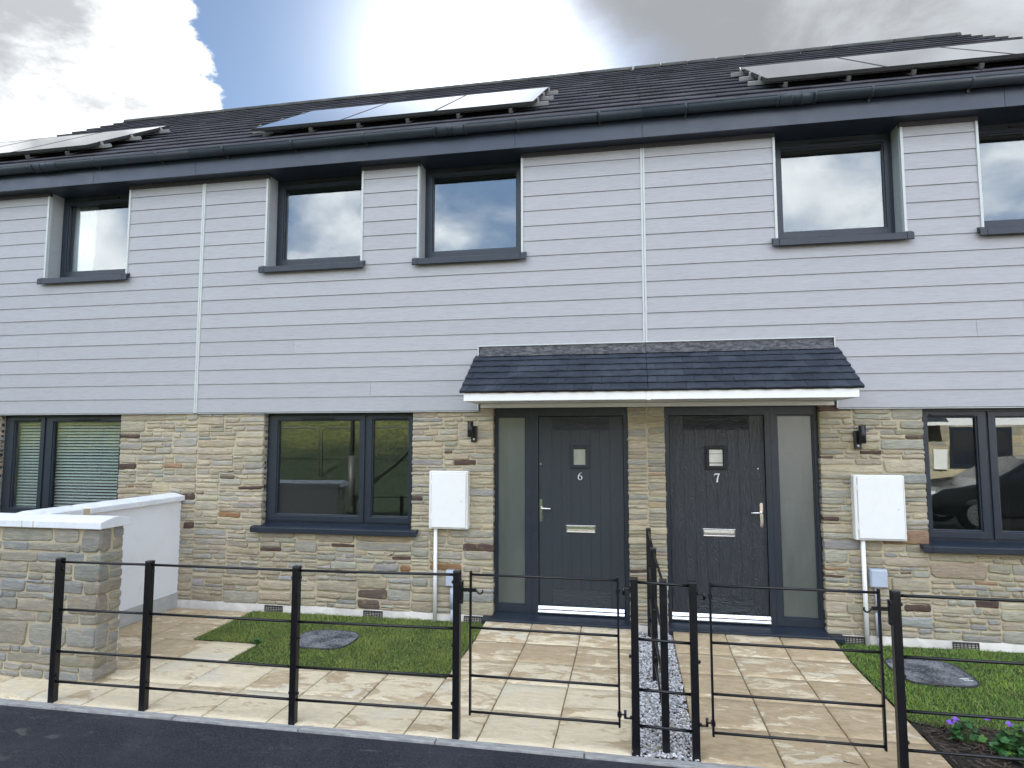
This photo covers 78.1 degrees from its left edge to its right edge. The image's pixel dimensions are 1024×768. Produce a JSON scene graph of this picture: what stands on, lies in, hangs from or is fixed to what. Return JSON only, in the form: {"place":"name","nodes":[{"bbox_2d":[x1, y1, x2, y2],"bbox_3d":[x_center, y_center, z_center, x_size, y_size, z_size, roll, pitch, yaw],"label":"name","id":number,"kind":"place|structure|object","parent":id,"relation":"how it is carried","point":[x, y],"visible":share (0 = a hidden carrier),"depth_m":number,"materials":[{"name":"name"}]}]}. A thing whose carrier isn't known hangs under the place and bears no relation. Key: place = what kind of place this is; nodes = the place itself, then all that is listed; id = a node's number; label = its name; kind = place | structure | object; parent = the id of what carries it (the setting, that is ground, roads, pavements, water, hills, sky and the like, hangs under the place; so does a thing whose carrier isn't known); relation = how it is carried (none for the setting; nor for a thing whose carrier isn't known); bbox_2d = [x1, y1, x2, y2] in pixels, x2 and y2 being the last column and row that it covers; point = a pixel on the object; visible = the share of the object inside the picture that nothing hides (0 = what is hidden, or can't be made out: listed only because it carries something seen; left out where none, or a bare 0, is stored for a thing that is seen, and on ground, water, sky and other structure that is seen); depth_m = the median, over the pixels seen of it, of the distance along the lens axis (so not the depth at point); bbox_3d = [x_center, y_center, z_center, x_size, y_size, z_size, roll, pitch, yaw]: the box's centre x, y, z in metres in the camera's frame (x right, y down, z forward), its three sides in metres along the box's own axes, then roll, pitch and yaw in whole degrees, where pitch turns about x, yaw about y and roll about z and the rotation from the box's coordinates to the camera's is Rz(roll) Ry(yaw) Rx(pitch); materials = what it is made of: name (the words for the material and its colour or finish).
{"place":"outdoors","nodes":[
{"label":"outdoors","id":0,"kind":"place"},
{"bbox_2d":[0,608,631,758],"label":"paving","id":1,"kind":"structure","parent":0,"point":[550,656],"depth_m":4.70,"materials":[{"name":"stone"}]},
{"bbox_2d":[0,493,184,682],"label":"garden wall","id":2,"kind":"structure","parent":1,"relation":"on","point":[35,544],"depth_m":4.98,"materials":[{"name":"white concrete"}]},
{"bbox_2d":[47,557,461,739],"bbox_3d":[-1.807,1.752,4.252,3.013,1.084,0.048,-1,-5,10],"label":"estate railing","id":3,"kind":"object","parent":1,"relation":"on","point":[146,657],"visible":0.94,"depth_m":4.23,"materials":[{"name":"black metal"}]},
{"bbox_2d":[459,581,483,603],"bbox_3d":[-0.255,1.317,3.977,0.154,0.137,0.032,-1,-5,10],"label":"gate latch","id":4,"kind":"object","parent":3,"relation":"attached to","point":[462,589],"visible":1,"depth_m":3.98,"materials":[{"name":"black metal"}]},
{"bbox_2d":[192,610,483,677],"bbox_3d":[-1.644,2.365,5.862,2.561,0.001,1.452,-1,-5,10],"label":"lawn base","id":5,"kind":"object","parent":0,"point":[338,651],"visible":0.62,"depth_m":5.64,"materials":[{"name":"green plant"}]},
{"bbox_2d":[253,637,261,643],"bbox_3d":[-2.307,2.330,5.714,0.078,0.056,0.087,2,-5,-27],"label":"weed","id":6,"kind":"object","parent":5,"relation":"on","point":[257,640],"visible":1,"depth_m":5.71,"materials":[{"name":"green plant"}]},
{"bbox_2d":[289,629,359,649],"bbox_3d":[-1.719,2.362,5.800,0.586,0.045,0.526,-1,-5,10],"label":"manhole cover","id":7,"kind":"object","parent":5,"relation":"on","point":[326,639],"visible":0.81,"depth_m":5.78,"materials":[{"name":"concrete"}]},
{"bbox_2d":[0,705,677,767],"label":"road","id":8,"kind":"structure","parent":0,"point":[37,738],"depth_m":3.82,"materials":[{"name":"grey asphalt"}]},
{"bbox_2d":[0,0,1023,141],"label":"sky","id":9,"kind":"structure","parent":0,"point":[67,66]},
{"bbox_2d":[632,631,698,761],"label":"gravel","id":10,"kind":"structure","parent":0,"point":[675,702],"depth_m":4.32,"materials":[{"name":"grey gravel"}]},
{"bbox_2d":[646,528,669,752],"bbox_3d":[1.106,1.813,4.883,0.054,1.068,2.255,-1,-5,10],"label":"estate railing","id":11,"kind":"object","parent":10,"relation":"on","point":[654,616],"visible":0.91,"depth_m":4.22,"materials":[{"name":"black metal"}]},
{"bbox_2d":[628,577,701,761],"bbox_3d":[0.907,1.711,3.749,0.419,1.084,0.048,-1,-5,10],"label":"estate railing","id":12,"kind":"object","parent":10,"relation":"on","point":[695,662],"visible":0.97,"depth_m":3.73,"materials":[{"name":"black metal"}]},
{"bbox_2d":[469,571,630,727],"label":"metal gate","id":13,"kind":"structure","parent":12,"relation":"attached to","point":[619,712],"depth_m":3.88,"materials":[{"name":"black metal"}]},
{"bbox_2d":[697,581,887,751],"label":"metal gate","id":14,"kind":"structure","parent":12,"relation":"attached to","point":[882,705],"depth_m":3.61,"materials":[{"name":"black metal"}]},
{"bbox_2d":[632,659,953,767],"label":"ground","id":15,"kind":"structure","parent":0,"point":[893,705],"depth_m":4.55,"materials":[{"name":"soil"}]},
{"bbox_2d":[0,95,359,607],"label":"terraced house","id":16,"kind":"structure","parent":15,"relation":"on","point":[112,337],"depth_m":7.46,"materials":[{"name":"white paint"}]},
{"bbox_2d":[0,414,121,512],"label":"window frame","id":17,"kind":"structure","parent":16,"relation":"in","point":[45,467],"depth_m":7.56,"materials":[{"name":"plastic"}]},
{"bbox_2d":[16,423,119,506],"bbox_3d":[-5.296,0.971,7.582,1.500,1.071,0.028,-1,-5,10],"label":"venetian blind","id":18,"kind":"object","parent":16,"relation":"hanging from","point":[67,469],"visible":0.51,"depth_m":7.57,"materials":[{"name":"white plastic"}]},
{"bbox_2d":[37,194,129,284],"bbox_3d":[-5.077,-1.765,7.662,1.235,1.147,0.308,-1,-5,10],"label":"window frame","id":19,"kind":"structure","parent":16,"relation":"in","point":[66,276],"depth_m":7.77,"materials":[{"name":"plastic"}]},
{"bbox_2d":[0,125,170,159],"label":"solar array","id":20,"kind":"object","parent":16,"relation":"on","point":[27,148],"visible":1,"depth_m":8.53,"materials":[{"name":"white glass"}]},
{"bbox_2d":[72,205,98,271],"bbox_3d":[-5.362,-1.694,7.920,0.333,1.240,0.064,-1,-5,10],"label":"curtain","id":21,"kind":"object","parent":16,"relation":"hanging from","point":[85,238],"visible":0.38,"depth_m":7.92,"materials":[{"name":"white fabric"}]},
{"bbox_2d":[0,698,765,767],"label":"kerb","id":22,"kind":"structure","parent":15,"relation":"on","point":[403,738],"depth_m":3.96,"materials":[{"name":"concrete"}]},
{"bbox_2d":[188,66,648,633],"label":"terraced house","id":23,"kind":"structure","parent":15,"relation":"on","point":[390,310],"depth_m":6.71,"materials":[{"name":"white paint"}]},
{"bbox_2d":[258,175,364,272],"bbox_3d":[-2.194,-1.809,7.129,1.250,1.147,0.308,-1,-5,10],"label":"window frame","id":24,"kind":"structure","parent":23,"relation":"in","point":[346,262],"depth_m":7.22,"materials":[{"name":"plastic"}]},
{"bbox_2d":[250,412,417,536],"bbox_3d":[-1.890,0.946,6.816,1.883,1.306,0.233,-1,-5,10],"label":"window frame","id":25,"kind":"structure","parent":23,"relation":"in","point":[364,523],"depth_m":6.80,"materials":[{"name":"plastic"}]},
{"bbox_2d":[251,87,557,136],"bbox_3d":[-1.289,-3.386,7.817,3.617,1.076,1.454,-1,-5,10],"label":"solar array","id":26,"kind":"object","parent":23,"relation":"on","point":[456,105],"visible":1,"depth_m":7.48,"materials":[{"name":"white glass"}]},
{"bbox_2d":[429,471,469,621],"bbox_3d":[-0.644,1.664,6.446,0.410,1.542,0.125,-1,-5,10],"label":"meter box","id":27,"kind":"object","parent":23,"relation":"attached to","point":[449,500],"visible":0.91,"depth_m":6.43,"materials":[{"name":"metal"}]},
{"bbox_2d":[431,473,465,527],"bbox_3d":[-0.648,1.184,6.431,0.362,0.551,0.016,-1,-5,10],"label":"box door","id":28,"kind":"structure","parent":27,"relation":"in","point":[448,490],"depth_m":6.43,"materials":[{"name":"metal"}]},
{"bbox_2d":[446,569,455,622],"bbox_3d":[-0.600,2.163,6.399,0.140,0.540,0.081,-1,-5,10],"label":"junction box","id":29,"kind":"object","parent":23,"relation":"attached to","point":[449,579],"visible":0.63,"depth_m":6.38,"materials":[{"name":"grey plastic"}]},
{"bbox_2d":[412,162,526,264],"bbox_3d":[-0.435,-1.836,6.803,1.233,1.147,0.308,-1,-5,10],"label":"window frame","id":30,"kind":"structure","parent":23,"relation":"in","point":[509,253],"depth_m":6.87,"materials":[{"name":"plastic"}]},
{"bbox_2d":[467,421,477,441],"bbox_3d":[-0.406,0.491,6.484,0.069,0.211,0.130,-2,-5,27],"label":"wall lamp","id":31,"kind":"object","parent":23,"relation":"attached to","point":[472,430],"visible":1,"depth_m":6.45,"materials":[{"name":"black metal"}]},
{"bbox_2d":[539,416,625,612],"bbox_3d":[0.694,1.291,6.344,0.856,1.929,0.112,-1,-5,10],"label":"front door","id":32,"kind":"structure","parent":23,"relation":"in","point":[582,531],"depth_m":6.35,"materials":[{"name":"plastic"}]},
{"bbox_2d":[202,627,865,767],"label":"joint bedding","id":33,"kind":"object","parent":15,"relation":"on","point":[445,678],"visible":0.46,"depth_m":5.01,"materials":[{"name":"concrete"}]},
{"bbox_2d":[634,32,1023,652],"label":"terraced house","id":34,"kind":"structure","parent":15,"relation":"on","point":[831,265],"depth_m":5.99,"materials":[{"name":"white paint"}]},
{"bbox_2d":[668,415,769,615],"bbox_3d":[1.994,1.271,6.103,0.890,1.929,0.112,-1,-5,10],"label":"front door","id":35,"kind":"structure","parent":34,"relation":"in","point":[717,463],"depth_m":6.12,"materials":[{"name":"grey wood"}]},
{"bbox_2d":[772,133,914,245],"bbox_3d":[3.142,-1.891,6.141,1.238,1.147,0.308,-1,-5,10],"label":"window frame","id":36,"kind":"structure","parent":34,"relation":"in","point":[886,233],"depth_m":6.17,"materials":[{"name":"plastic"}]},
{"bbox_2d":[853,426,866,448],"bbox_3d":[3.202,0.491,5.811,0.069,0.215,0.130,0,-5,-6],"label":"wall lamp","id":37,"kind":"object","parent":34,"relation":"attached to","point":[859,437],"visible":1,"depth_m":5.79,"materials":[{"name":"black metal"}]},
{"bbox_2d":[731,38,1023,86],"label":"solar array","id":38,"kind":"object","parent":34,"relation":"on","point":[980,54],"visible":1,"depth_m":6.57,"materials":[{"name":"white glass"}]},
{"bbox_2d":[868,568,887,645],"bbox_3d":[3.310,2.023,5.681,0.143,0.700,0.081,-1,-5,10],"label":"junction box","id":39,"kind":"object","parent":34,"relation":"attached to","point":[877,577],"visible":0.75,"depth_m":5.67,"materials":[{"name":"grey plastic"}]},
{"bbox_2d":[850,475,906,645],"bbox_3d":[3.336,1.602,5.709,0.427,1.544,0.125,-1,-5,10],"label":"meter box","id":40,"kind":"object","parent":34,"relation":"attached to","point":[878,512],"visible":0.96,"depth_m":5.70,"materials":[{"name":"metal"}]},
{"bbox_2d":[857,477,905,539],"bbox_3d":[3.332,1.120,5.694,0.379,0.550,0.016,-1,-5,10],"label":"box door","id":41,"kind":"structure","parent":40,"relation":"in","point":[880,499],"depth_m":5.69,"materials":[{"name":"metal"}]},
{"bbox_2d":[920,408,1023,555],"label":"window frame","id":42,"kind":"structure","parent":34,"relation":"in","point":[990,539],"depth_m":5.71,"materials":[{"name":"plastic"}]},
{"bbox_2d":[977,122,1023,235],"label":"window frame","id":43,"kind":"structure","parent":34,"relation":"in","point":[1014,226],"depth_m":5.93,"materials":[{"name":"plastic"}]},
{"bbox_2d":[889,589,1023,767],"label":"estate railing","id":44,"kind":"object","parent":15,"relation":"on","point":[901,710],"visible":1,"depth_m":3.49,"materials":[{"name":"black metal"}]},
{"bbox_2d":[863,599,893,624],"bbox_3d":[2.059,1.281,3.549,0.154,0.137,0.032,-1,-5,10],"label":"gate latch","id":45,"kind":"object","parent":44,"relation":"attached to","point":[889,608],"visible":1,"depth_m":3.54,"materials":[{"name":"black metal"}]},
{"bbox_2d":[910,719,1023,767],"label":"flower bed soil","id":46,"kind":"structure","parent":15,"relation":"on","point":[961,762],"depth_m":3.82,"materials":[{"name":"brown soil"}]},
{"bbox_2d":[948,717,987,743],"bbox_3d":[2.801,2.129,3.876,0.195,0.154,0.166,-4,-6,39],"label":"flowering plant","id":47,"kind":"object","parent":46,"relation":"on","point":[957,728],"visible":0.99,"depth_m":3.87,"materials":[{"name":"green plant"}]},
{"bbox_2d":[946,716,1023,762],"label":"flowering plant","id":48,"kind":"object","parent":46,"relation":"on","point":[1006,740],"visible":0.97,"depth_m":3.73,"materials":[{"name":"green plant"}]},
{"bbox_2d":[673,632,951,767],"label":"path","id":49,"kind":"structure","parent":0,"point":[825,675],"depth_m":4.35,"materials":[{"name":"stone"}]},
{"bbox_2d":[837,643,1023,732],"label":"lawn base","id":50,"kind":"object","parent":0,"point":[944,688],"visible":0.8,"depth_m":4.68,"materials":[{"name":"green plant"}]},
{"bbox_2d":[884,658,979,688],"bbox_3d":[3.307,2.295,4.990,0.560,0.045,0.567,-1,-5,10],"label":"manhole cover","id":51,"kind":"object","parent":50,"relation":"on","point":[933,672],"visible":0.84,"depth_m":4.93,"materials":[{"name":"concrete"}]}
]}

